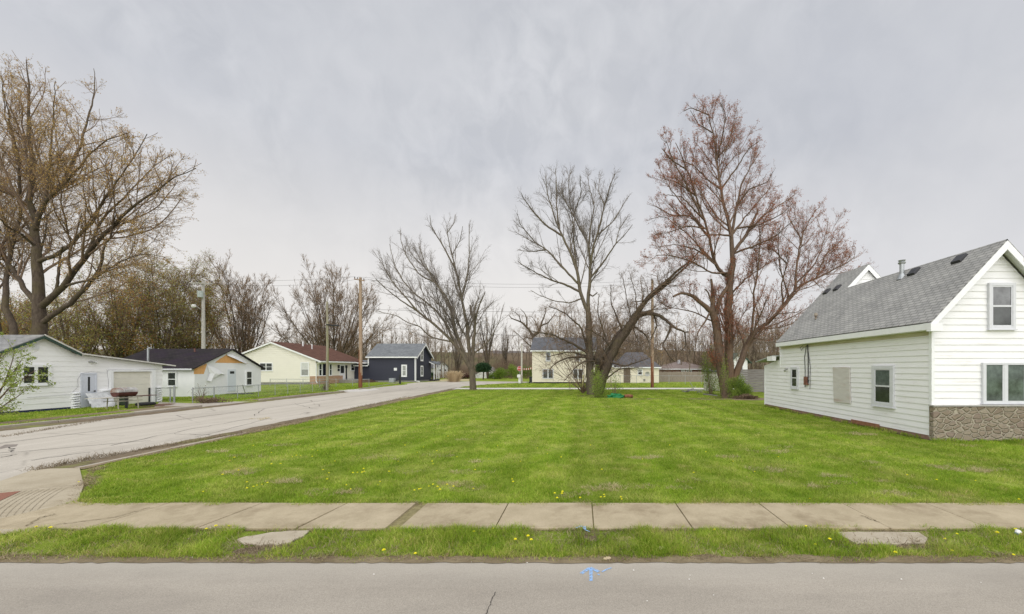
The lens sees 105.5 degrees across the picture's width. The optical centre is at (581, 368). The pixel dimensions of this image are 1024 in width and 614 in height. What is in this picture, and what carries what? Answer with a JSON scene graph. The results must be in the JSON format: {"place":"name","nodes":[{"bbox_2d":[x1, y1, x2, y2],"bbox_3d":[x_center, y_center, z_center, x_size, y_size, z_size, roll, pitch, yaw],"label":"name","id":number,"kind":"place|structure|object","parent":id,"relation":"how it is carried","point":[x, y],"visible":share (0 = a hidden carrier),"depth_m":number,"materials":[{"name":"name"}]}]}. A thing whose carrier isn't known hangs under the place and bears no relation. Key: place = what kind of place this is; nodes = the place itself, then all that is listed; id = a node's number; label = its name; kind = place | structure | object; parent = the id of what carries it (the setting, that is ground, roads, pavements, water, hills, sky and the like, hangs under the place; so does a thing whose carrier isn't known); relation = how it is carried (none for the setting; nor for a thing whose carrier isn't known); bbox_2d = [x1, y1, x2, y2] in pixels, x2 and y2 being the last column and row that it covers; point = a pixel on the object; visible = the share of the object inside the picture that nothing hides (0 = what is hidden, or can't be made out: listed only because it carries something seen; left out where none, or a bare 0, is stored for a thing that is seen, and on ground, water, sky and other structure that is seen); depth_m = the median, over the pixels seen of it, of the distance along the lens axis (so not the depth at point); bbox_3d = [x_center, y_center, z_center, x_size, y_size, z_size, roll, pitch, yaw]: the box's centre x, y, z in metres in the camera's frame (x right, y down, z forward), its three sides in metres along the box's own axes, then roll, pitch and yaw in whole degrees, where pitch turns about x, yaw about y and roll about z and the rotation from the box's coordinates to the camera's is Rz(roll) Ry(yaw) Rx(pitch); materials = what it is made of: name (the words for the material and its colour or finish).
{"place":"outdoors","nodes":[
{"label":"outdoors","id":0,"kind":"place"},
{"bbox_2d":[0,468,86,533],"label":"ramp","id":1,"kind":"structure","parent":0,"point":[30,491],"depth_m":7.81,"materials":[{"name":"concrete"}]},
{"bbox_2d":[0,334,175,413],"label":"garage house","id":2,"kind":"structure","parent":0,"point":[77,376],"depth_m":23.52,"materials":[{"name":"white wood"}]},
{"bbox_2d":[19,364,51,385],"bbox_3d":[-31.445,0.387,22.165,0.150,1.229,1.343,0,0,0],"label":"window","id":3,"kind":"structure","parent":2,"relation":"in","point":[32,368],"depth_m":22.18,"materials":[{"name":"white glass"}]},
{"bbox_2d":[80,373,96,407],"bbox_3d":[-31.455,1.367,24.571,0.110,2.166,0.812,0,0,0],"label":"door","id":4,"kind":"structure","parent":2,"relation":"in","point":[88,381],"depth_m":24.46,"materials":[{"name":"white paint"}]},
{"bbox_2d":[114,372,149,404],"bbox_3d":[-31.483,1.344,26.918,0.035,2.233,2.296,0,0,0],"label":"garage door","id":5,"kind":"structure","parent":2,"relation":"in","point":[141,380],"depth_m":27.14,"materials":[{"name":"paint"}]},
{"bbox_2d":[0,406,180,423],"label":"path","id":6,"kind":"structure","parent":0,"point":[52,418],"depth_m":20.42,"materials":[{"name":"grey concrete"}]},
{"bbox_2d":[103,403,171,408],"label":"ground","id":7,"kind":"structure","parent":0,"point":[153,406],"depth_m":25.89,"materials":[{"name":"brown soil"}]},
{"bbox_2d":[86,392,114,407],"bbox_3d":[-30.925,2.022,24.779,0.869,0.951,1.550,0,0,0],"label":"metal sheet","id":8,"kind":"object","parent":7,"relation":"on","point":[94,403],"visible":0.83,"depth_m":24.71,"materials":[{"name":"silver metal"}]},
{"bbox_2d":[85,387,152,408],"bbox_3d":[-28.399,1.828,23.900,0.754,1.347,3.300,0,0,0],"label":"barrel smoker","id":9,"kind":"object","parent":7,"relation":"on","point":[117,393],"visible":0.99,"depth_m":23.73,"materials":[{"name":"brown metal"}]},
{"bbox_2d":[119,401,250,411],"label":"driveway","id":10,"kind":"structure","parent":0,"point":[193,404],"depth_m":26.68,"materials":[{"name":"concrete"}]},
{"bbox_2d":[124,348,265,396],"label":"torn wrap house","id":11,"kind":"structure","parent":0,"point":[217,368],"depth_m":36.29,"materials":[{"name":"white"}]},
{"bbox_2d":[167,372,176,386],"bbox_3d":[-36.459,0.966,34.245,0.907,1.367,0.150,0,0,0],"label":"window","id":12,"kind":"structure","parent":11,"relation":"in","point":[171,376],"depth_m":34.23,"materials":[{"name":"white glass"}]},
{"bbox_2d":[228,369,235,391],"bbox_3d":[-34.470,1.169,37.929,0.060,2.162,0.858,0,0,0],"label":"door","id":13,"kind":"structure","parent":11,"relation":"in","point":[231,372],"depth_m":37.96,"materials":[{"name":"paint"}]},
{"bbox_2d":[245,371,252,384],"bbox_3d":[-34.445,1.022,39.861,0.150,1.579,0.846,0,0,0],"label":"window","id":14,"kind":"structure","parent":11,"relation":"in","point":[248,374],"depth_m":39.82,"materials":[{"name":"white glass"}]},
{"bbox_2d":[0,381,526,480],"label":"road","id":15,"kind":"structure","parent":0,"point":[26,450],"depth_m":16.52,"materials":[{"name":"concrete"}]},
{"bbox_2d":[0,415,121,436],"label":"weeds","id":16,"kind":"object","parent":15,"relation":"on","point":[45,429],"visible":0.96,"depth_m":16.14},
{"bbox_2d":[16,451,119,470],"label":"weeds","id":17,"kind":"object","parent":15,"relation":"on","point":[89,458],"visible":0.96,"depth_m":10.05,"materials":[{"name":"plant"}]},
{"bbox_2d":[0,392,345,430],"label":"gutter","id":18,"kind":"object","parent":15,"relation":"on","point":[56,423],"visible":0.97,"depth_m":20.79,"materials":[{"name":"grey concrete"}]},
{"bbox_2d":[73,387,465,468],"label":"path","id":19,"kind":"structure","parent":0,"point":[152,453],"depth_m":13.45,"materials":[{"name":"grey concrete"}]},
{"bbox_2d":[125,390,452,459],"bbox_3d":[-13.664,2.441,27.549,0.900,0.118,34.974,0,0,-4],"label":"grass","id":20,"kind":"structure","parent":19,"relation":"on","point":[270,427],"depth_m":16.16,"materials":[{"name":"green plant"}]},
{"bbox_2d":[232,544,315,556],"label":"ground","id":21,"kind":"structure","parent":0,"point":[269,551],"depth_m":5.25,"materials":[{"name":"soil"}]},
{"bbox_2d":[220,536,296,557],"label":"weeds","id":22,"kind":"object","parent":21,"relation":"on","point":[256,548],"visible":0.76,"depth_m":5.29,"materials":[{"name":"green plant"}]},
{"bbox_2d":[81,349,779,373],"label":"hills","id":23,"kind":"structure","parent":0,"point":[510,359],"depth_m":139.29,"materials":[{"name":"plant"}]},
{"bbox_2d":[0,562,1023,613],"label":"road","id":24,"kind":"structure","parent":0,"point":[419,588],"depth_m":4.37,"materials":[{"name":"grey asphalt"}]},
{"bbox_2d":[0,377,1023,556],"bbox_3d":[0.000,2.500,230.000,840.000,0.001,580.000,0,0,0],"label":"ground","id":25,"kind":"structure","parent":0,"point":[46,544],"depth_m":10.34,"materials":[{"name":"green plant"}]},
{"bbox_2d":[0,290,52,334],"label":"budding tree","id":26,"kind":"object","parent":25,"relation":"on","point":[4,326],"visible":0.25,"depth_m":53.94,"materials":[{"name":"brown plant"}]},
{"bbox_2d":[0,332,55,415],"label":"lime shrub","id":27,"kind":"object","parent":25,"relation":"on","point":[11,378],"visible":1,"depth_m":17.67,"materials":[{"name":"green plant"}]},
{"bbox_2d":[0,292,78,342],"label":"budding tree","id":28,"kind":"object","parent":25,"relation":"on","point":[30,317],"visible":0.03,"depth_m":56.61,"materials":[{"name":"brown plant"}]},
{"bbox_2d":[2,282,141,356],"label":"budding tree","id":29,"kind":"object","parent":25,"relation":"on","point":[79,342],"visible":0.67,"depth_m":49.58,"materials":[{"name":"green plant"}]},
{"bbox_2d":[55,465,105,501],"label":"grass","id":30,"kind":"structure","parent":25,"relation":"on","point":[86,479],"depth_m":8.53,"materials":[{"name":"green plant"}]},
{"bbox_2d":[0,51,204,334],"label":"maple tree","id":31,"kind":"object","parent":25,"relation":"on","point":[31,170],"visible":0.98,"depth_m":31.68,"materials":[{"name":"brown plant"}]},
{"bbox_2d":[46,261,181,357],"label":"budding tree","id":32,"kind":"object","parent":25,"relation":"on","point":[125,312],"visible":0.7,"depth_m":53.34,"materials":[{"name":"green plant"}]},
{"bbox_2d":[0,399,257,425],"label":"grass","id":33,"kind":"structure","parent":25,"relation":"on","point":[73,411],"depth_m":21.21,"materials":[{"name":"green plant"}]},
{"bbox_2d":[61,244,230,351],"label":"budding tree","id":34,"kind":"object","parent":25,"relation":"on","point":[175,334],"visible":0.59,"depth_m":59.22,"materials":[{"name":"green plant"}]},
{"bbox_2d":[74,432,245,467],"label":"kerb","id":35,"kind":"structure","parent":25,"relation":"on","point":[154,451],"depth_m":11.49,"materials":[{"name":"concrete"}]},
{"bbox_2d":[96,433,237,455],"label":"weeds","id":36,"kind":"object","parent":25,"relation":"on","point":[175,443],"visible":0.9,"depth_m":12.44,"materials":[{"name":"plant"}]},
{"bbox_2d":[0,391,343,428],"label":"kerb","id":37,"kind":"structure","parent":25,"relation":"on","point":[46,422],"depth_m":20.08,"materials":[{"name":"concrete"}]},
{"bbox_2d":[130,264,244,348],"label":"budding tree","id":38,"kind":"object","parent":25,"relation":"on","point":[208,343],"visible":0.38,"depth_m":65.26,"materials":[{"name":"brown plant"}]},
{"bbox_2d":[189,280,212,348],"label":"utility pole","id":39,"kind":"object","parent":25,"relation":"on","point":[201,294],"visible":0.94,"depth_m":46.35,"materials":[{"name":"grey wood"}]},
{"bbox_2d":[191,396,233,402],"bbox_3d":[-26.993,2.291,27.985,2.815,0.591,1.412,0,0,0],"label":"dry shrub","id":40,"kind":"object","parent":25,"relation":"on","point":[206,400],"visible":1,"depth_m":27.95,"materials":[{"name":"brown plant"}]},
{"bbox_2d":[189,250,301,352],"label":"fan tree","id":41,"kind":"object","parent":25,"relation":"on","point":[249,337],"visible":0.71,"depth_m":82.20,"materials":[{"name":"brown plant"}]},
{"bbox_2d":[38,388,454,469],"bbox_3d":[-14.487,2.485,29.650,0.933,0.001,40.865,0,0,-4],"label":"gutter","id":42,"kind":"object","parent":25,"relation":"on","point":[97,460],"visible":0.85,"depth_m":13.47,"materials":[{"name":"grey concrete"}]},
{"bbox_2d":[192,381,327,402],"bbox_3d":[-28.200,1.925,35.281,0.078,1.150,14.642,0,0,1],"label":"chain link fence","id":43,"kind":"object","parent":25,"relation":"on","point":[214,387],"visible":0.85,"depth_m":33.41,"materials":[{"name":"metal"}]},
{"bbox_2d":[237,530,308,545],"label":"stepping slab","id":44,"kind":"structure","parent":25,"relation":"on","point":[277,537],"depth_m":5.62,"materials":[{"name":"grey concrete"}]},
{"bbox_2d":[162,384,406,400],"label":"grass","id":45,"kind":"structure","parent":25,"relation":"on","point":[281,393],"depth_m":38.05,"materials":[{"name":"green plant"}]},
{"bbox_2d":[241,341,377,383],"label":"cream bungalow","id":46,"kind":"object","parent":25,"relation":"on","point":[281,362],"visible":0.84,"depth_m":60.99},
{"bbox_2d":[300,362,308,375],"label":"window","id":47,"kind":"structure","parent":46,"relation":"in","point":[304,366],"depth_m":60.94,"materials":[{"name":"white glass"}]},
{"bbox_2d":[249,253,398,356],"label":"fan tree","id":48,"kind":"object","parent":25,"relation":"on","point":[321,336],"visible":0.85,"depth_m":88.82,"materials":[{"name":"brown plant"}]},
{"bbox_2d":[326,301,338,390],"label":"utility pole","id":49,"kind":"object","parent":25,"relation":"on","point":[327,351],"visible":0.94,"depth_m":43.10,"materials":[{"name":"paint"}]},
{"bbox_2d":[354,277,363,387],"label":"utility pole","id":50,"kind":"object","parent":25,"relation":"on","point":[360,338],"visible":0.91,"depth_m":49.14,"materials":[{"name":"brown wood"}]},
{"bbox_2d":[353,344,439,381],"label":"navy house","id":51,"kind":"structure","parent":25,"relation":"on","point":[407,362],"depth_m":71.13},
{"bbox_2d":[427,318,442,370],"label":"tree","id":52,"kind":"object","parent":25,"relation":"on","point":[436,354],"visible":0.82,"depth_m":99.16,"materials":[{"name":"beige plant"}]},
{"bbox_2d":[368,213,508,389],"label":"forked tree","id":53,"kind":"object","parent":25,"relation":"on","point":[451,320],"visible":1,"depth_m":44.66,"materials":[{"name":"grey plant"}]},
{"bbox_2d":[431,361,447,377],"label":"white shed","id":54,"kind":"structure","parent":25,"relation":"on","point":[432,368],"depth_m":104.27,"materials":[{"name":"plastic"}]},
{"bbox_2d":[441,371,466,381],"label":"straw grass","id":55,"kind":"structure","parent":25,"relation":"on","point":[454,376],"depth_m":71.24,"materials":[{"name":"beige plant"}]},
{"bbox_2d":[451,333,466,371],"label":"slim tree","id":56,"kind":"object","parent":25,"relation":"on","point":[457,364],"visible":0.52,"depth_m":99.98,"materials":[{"name":"brown plant"}]},
{"bbox_2d":[474,361,491,378],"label":"evergreen tree","id":57,"kind":"object","parent":25,"relation":"on","point":[483,366],"visible":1,"depth_m":87.16,"materials":[{"name":"green plant"}]},
{"bbox_2d":[473,295,500,378],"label":"slim tree","id":58,"kind":"object","parent":25,"relation":"on","point":[487,357],"visible":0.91,"depth_m":94.36,"materials":[{"name":"brown plant"}]},
{"bbox_2d":[277,382,703,387],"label":"grass","id":59,"kind":"structure","parent":25,"relation":"on","point":[531,385],"depth_m":55.92,"materials":[{"name":"green plant"}]},
{"bbox_2d":[450,353,530,377],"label":"undergrowth","id":60,"kind":"object","parent":25,"relation":"on","point":[496,366],"visible":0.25,"depth_m":104.32,"materials":[{"name":"green plant"}]},
{"bbox_2d":[491,367,507,378],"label":"bush","id":61,"kind":"object","parent":25,"relation":"on","point":[500,374],"visible":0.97,"depth_m":89.65,"materials":[{"name":"green plant"}]},
{"bbox_2d":[498,326,510,368],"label":"slim tree","id":62,"kind":"object","parent":25,"relation":"on","point":[506,351],"visible":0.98,"depth_m":117.47,"materials":[{"name":"grey plant"}]},
{"bbox_2d":[503,363,518,378],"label":"bush","id":63,"kind":"object","parent":25,"relation":"on","point":[513,372],"visible":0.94,"depth_m":92.19,"materials":[{"name":"green plant"}]},
{"bbox_2d":[0,519,1023,563],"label":"grass","id":64,"kind":"structure","parent":25,"relation":"on","point":[153,538],"depth_m":5.46,"materials":[{"name":"green plant"}]},
{"bbox_2d":[0,554,1023,562],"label":"kerb","id":65,"kind":"structure","parent":25,"relation":"on","point":[680,559],"depth_m":5.01,"materials":[{"name":"concrete"}]},
{"bbox_2d":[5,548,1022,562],"bbox_3d":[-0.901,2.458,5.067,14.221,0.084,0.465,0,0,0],"label":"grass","id":66,"kind":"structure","parent":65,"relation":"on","point":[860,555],"depth_m":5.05,"materials":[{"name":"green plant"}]},
{"bbox_2d":[503,302,556,366],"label":"gnarled tree","id":67,"kind":"object","parent":25,"relation":"on","point":[531,334],"visible":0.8,"depth_m":77.88,"materials":[{"name":"brown plant"}]},
{"bbox_2d":[57,493,1023,507],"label":"grass","id":68,"kind":"structure","parent":25,"relation":"on","point":[385,500],"depth_m":7.15,"materials":[{"name":"green plant"}]},
{"bbox_2d":[344,389,792,413],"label":"grass","id":69,"kind":"structure","parent":25,"relation":"on","point":[525,392],"depth_m":27.49,"materials":[{"name":"green plant"}]},
{"bbox_2d":[509,164,635,394],"bbox_3d":[-1.113,-9.548,37.015,13.163,24.478,8.945,0,0,0],"label":"tall tree","id":70,"kind":"object","parent":25,"relation":"on","point":[586,303],"visible":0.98,"depth_m":37.00,"materials":[{"name":"grey plant"}]},
{"bbox_2d":[527,298,628,392],"bbox_3d":[0.175,-2.655,39.344,9.707,10.386,9.162,0,0,14],"label":"sapling thicket","id":71,"kind":"object","parent":25,"relation":"on","point":[583,388],"visible":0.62,"depth_m":38.51,"materials":[{"name":"brown plant"}]},
{"bbox_2d":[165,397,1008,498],"bbox_3d":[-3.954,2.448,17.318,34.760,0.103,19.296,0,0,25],"label":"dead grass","id":72,"kind":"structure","parent":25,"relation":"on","point":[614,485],"depth_m":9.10,"materials":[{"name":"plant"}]},
{"bbox_2d":[569,527,610,544],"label":"weeds","id":73,"kind":"object","parent":25,"relation":"on","point":[598,532],"visible":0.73,"depth_m":5.73,"materials":[{"name":"green plant"}]},
{"bbox_2d":[589,365,609,397],"bbox_3d":[1.512,1.095,33.184,1.950,2.872,1.455,0,0,0],"label":"ivy bush","id":74,"kind":"object","parent":25,"relation":"on","point":[596,387],"visible":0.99,"depth_m":33.01,"materials":[{"name":"green plant"}]},
{"bbox_2d":[520,238,707,394],"bbox_3d":[3.130,-4.883,36.680,17.634,15.512,7.716,0,0,0],"label":"broken tree","id":75,"kind":"object","parent":25,"relation":"on","point":[621,335],"visible":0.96,"depth_m":36.33,"materials":[{"name":"brown plant"}]},
{"bbox_2d":[606,352,660,382],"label":"cream cottage","id":76,"kind":"structure","parent":25,"relation":"on","point":[645,375],"depth_m":66.98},
{"bbox_2d":[651,279,653,387],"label":"utility pole","id":77,"kind":"object","parent":25,"relation":"on","point":[652,361],"visible":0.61,"depth_m":50.34,"materials":[{"name":"brown wood"}]},
{"bbox_2d":[596,358,763,379],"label":"undergrowth","id":78,"kind":"object","parent":25,"relation":"on","point":[661,371],"visible":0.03,"depth_m":88.09,"materials":[{"name":"plant"}]},
{"bbox_2d":[659,360,703,378],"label":"brick house","id":79,"kind":"structure","parent":25,"relation":"on","point":[677,367],"depth_m":90.11,"materials":[{"name":"pink"}]},
{"bbox_2d":[659,371,703,381],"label":"board fence","id":80,"kind":"object","parent":25,"relation":"on","point":[680,377],"visible":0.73,"depth_m":72.00,"materials":[{"name":"grey wood"}]},
{"bbox_2d":[679,316,697,371],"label":"tree","id":81,"kind":"object","parent":25,"relation":"on","point":[690,355],"visible":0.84,"depth_m":86.90,"materials":[{"name":"beige plant"}]},
{"bbox_2d":[699,349,719,394],"bbox_3d":[12.548,0.157,37.369,2.028,4.752,2.095,0,0,41],"label":"bush","id":82,"kind":"object","parent":25,"relation":"on","point":[707,369],"visible":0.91,"depth_m":37.28,"materials":[{"name":"green plant"}]},
{"bbox_2d":[736,369,763,392],"bbox_3d":[20.350,1.298,40.064,8.400,2.405,0.152,0,0,0],"label":"board fence","id":83,"kind":"object","parent":25,"relation":"on","point":[754,378],"visible":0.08,"depth_m":40.00,"materials":[{"name":"grey wood"}]},
{"bbox_2d":[633,89,878,395],"bbox_3d":[15.502,-11.555,34.981,23.263,28.625,11.400,0,0,-6],"label":"red maple","id":84,"kind":"object","parent":25,"relation":"on","point":[714,310],"visible":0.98,"depth_m":34.79,"materials":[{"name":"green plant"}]},
{"bbox_2d":[837,532,927,544],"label":"stepping slab","id":85,"kind":"structure","parent":25,"relation":"on","point":[870,536],"depth_m":5.62,"materials":[{"name":"grey concrete"}]},
{"bbox_2d":[755,239,1023,440],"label":"white house","id":86,"kind":"structure","parent":25,"relation":"on","point":[933,349],"depth_m":14.24,"materials":[{"name":"plastic"}]},
{"bbox_2d":[789,367,798,389],"bbox_3d":[12.145,0.547,21.930,0.150,1.255,0.800,0,0,0],"label":"window","id":87,"kind":"structure","parent":86,"relation":"in","point":[794,371],"depth_m":21.90,"materials":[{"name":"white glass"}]},
{"bbox_2d":[833,367,850,403],"bbox_3d":[12.145,0.765,17.960,0.050,1.670,1.200,0,0,0],"label":"boarded window","id":88,"kind":"structure","parent":86,"relation":"in","point":[841,375],"depth_m":17.86,"materials":[{"name":"brown wood"}]},
{"bbox_2d":[870,365,895,408],"bbox_3d":[12.145,0.723,15.500,0.150,1.685,1.160,0,0,0],"label":"window","id":89,"kind":"structure","parent":86,"relation":"in","point":[882,377],"depth_m":15.45,"materials":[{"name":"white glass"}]},
{"bbox_2d":[986,283,1017,329],"bbox_3d":[14.570,-2.147,13.345,0.980,1.645,0.150,0,0,0],"label":"window","id":90,"kind":"structure","parent":86,"relation":"in","point":[1001,297],"depth_m":13.33,"materials":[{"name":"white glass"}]},
{"bbox_2d":[980,362,1023,403],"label":"window","id":91,"kind":"structure","parent":86,"relation":"in","point":[1001,382],"depth_m":13.33,"materials":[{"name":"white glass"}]},
{"bbox_2d":[839,530,947,554],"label":"weeds","id":92,"kind":"object","parent":25,"relation":"on","point":[866,540],"visible":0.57,"depth_m":5.41,"materials":[{"name":"green plant"}]},
{"bbox_2d":[929,437,1023,442],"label":"grass","id":93,"kind":"structure","parent":25,"relation":"on","point":[975,441],"depth_m":13.10,"materials":[{"name":"green plant"}]},
{"bbox_2d":[0,503,1023,530],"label":"sidewalk","id":94,"kind":"structure","parent":0,"point":[544,516],"depth_m":6.45,"materials":[{"name":"concrete"}]},
{"bbox_2d":[46,522,1018,531],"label":"grass","id":95,"kind":"structure","parent":94,"relation":"on","point":[593,528],"depth_m":5.93,"materials":[{"name":"green plant"}]},
{"bbox_2d":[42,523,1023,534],"bbox_3d":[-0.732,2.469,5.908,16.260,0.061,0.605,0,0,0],"label":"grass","id":96,"kind":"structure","parent":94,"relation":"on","point":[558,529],"depth_m":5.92,"materials":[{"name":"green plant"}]},
{"bbox_2d":[0,0,1023,352],"label":"sky","id":97,"kind":"structure","parent":0,"point":[322,130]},
{"bbox_2d":[74,461,1023,502],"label":"grass","id":98,"kind":"structure","parent":0,"point":[116,481],"depth_m":8.40,"materials":[{"name":"green plant"}]},
{"bbox_2d":[530,337,596,382],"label":"two storey house","id":99,"kind":"structure","parent":0,"point":[538,346],"depth_m":64.38,"materials":[{"name":"beige"}]},
{"bbox_2d":[109,435,1023,464],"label":"grass","id":100,"kind":"structure","parent":0,"point":[1002,450],"depth_m":11.62,"materials":[{"name":"green plant"}]},
{"bbox_2d":[236,413,905,436],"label":"grass","id":101,"kind":"structure","parent":0,"point":[508,424],"depth_m":16.66,"materials":[{"name":"green plant"}]},
{"bbox_2d":[455,388,733,388],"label":"path","id":102,"kind":"structure","parent":0,"point":[579,388],"depth_m":47.79,"materials":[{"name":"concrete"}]},
{"bbox_2d":[685,397,763,399],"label":"ground","id":103,"kind":"structure","parent":0,"point":[729,399],"depth_m":31.01,"materials":[{"name":"soil"}]},
{"bbox_2d":[715,354,733,398],"bbox_3d":[11.916,0.597,32.241,1.527,3.859,1.185,0,0,-33],"label":"ivy bush","id":104,"kind":"object","parent":103,"relation":"on","point":[723,387],"visible":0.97,"depth_m":32.18,"materials":[{"name":"green plant"}]},
{"bbox_2d":[764,405,931,440],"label":"grass","id":105,"kind":"structure","parent":0,"point":[828,418],"depth_m":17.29,"materials":[{"name":"green plant"}]},
{"label":"ground","id":106,"kind":"structure","parent":0,"visible":0},
{"bbox_2d":[728,374,753,397],"bbox_3d":[13.683,1.481,33.356,1.980,2.106,2.329,0,0,0],"label":"bush","id":107,"kind":"object","parent":106,"relation":"on","point":[742,389],"visible":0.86,"depth_m":33.16,"materials":[{"name":"green plant"}]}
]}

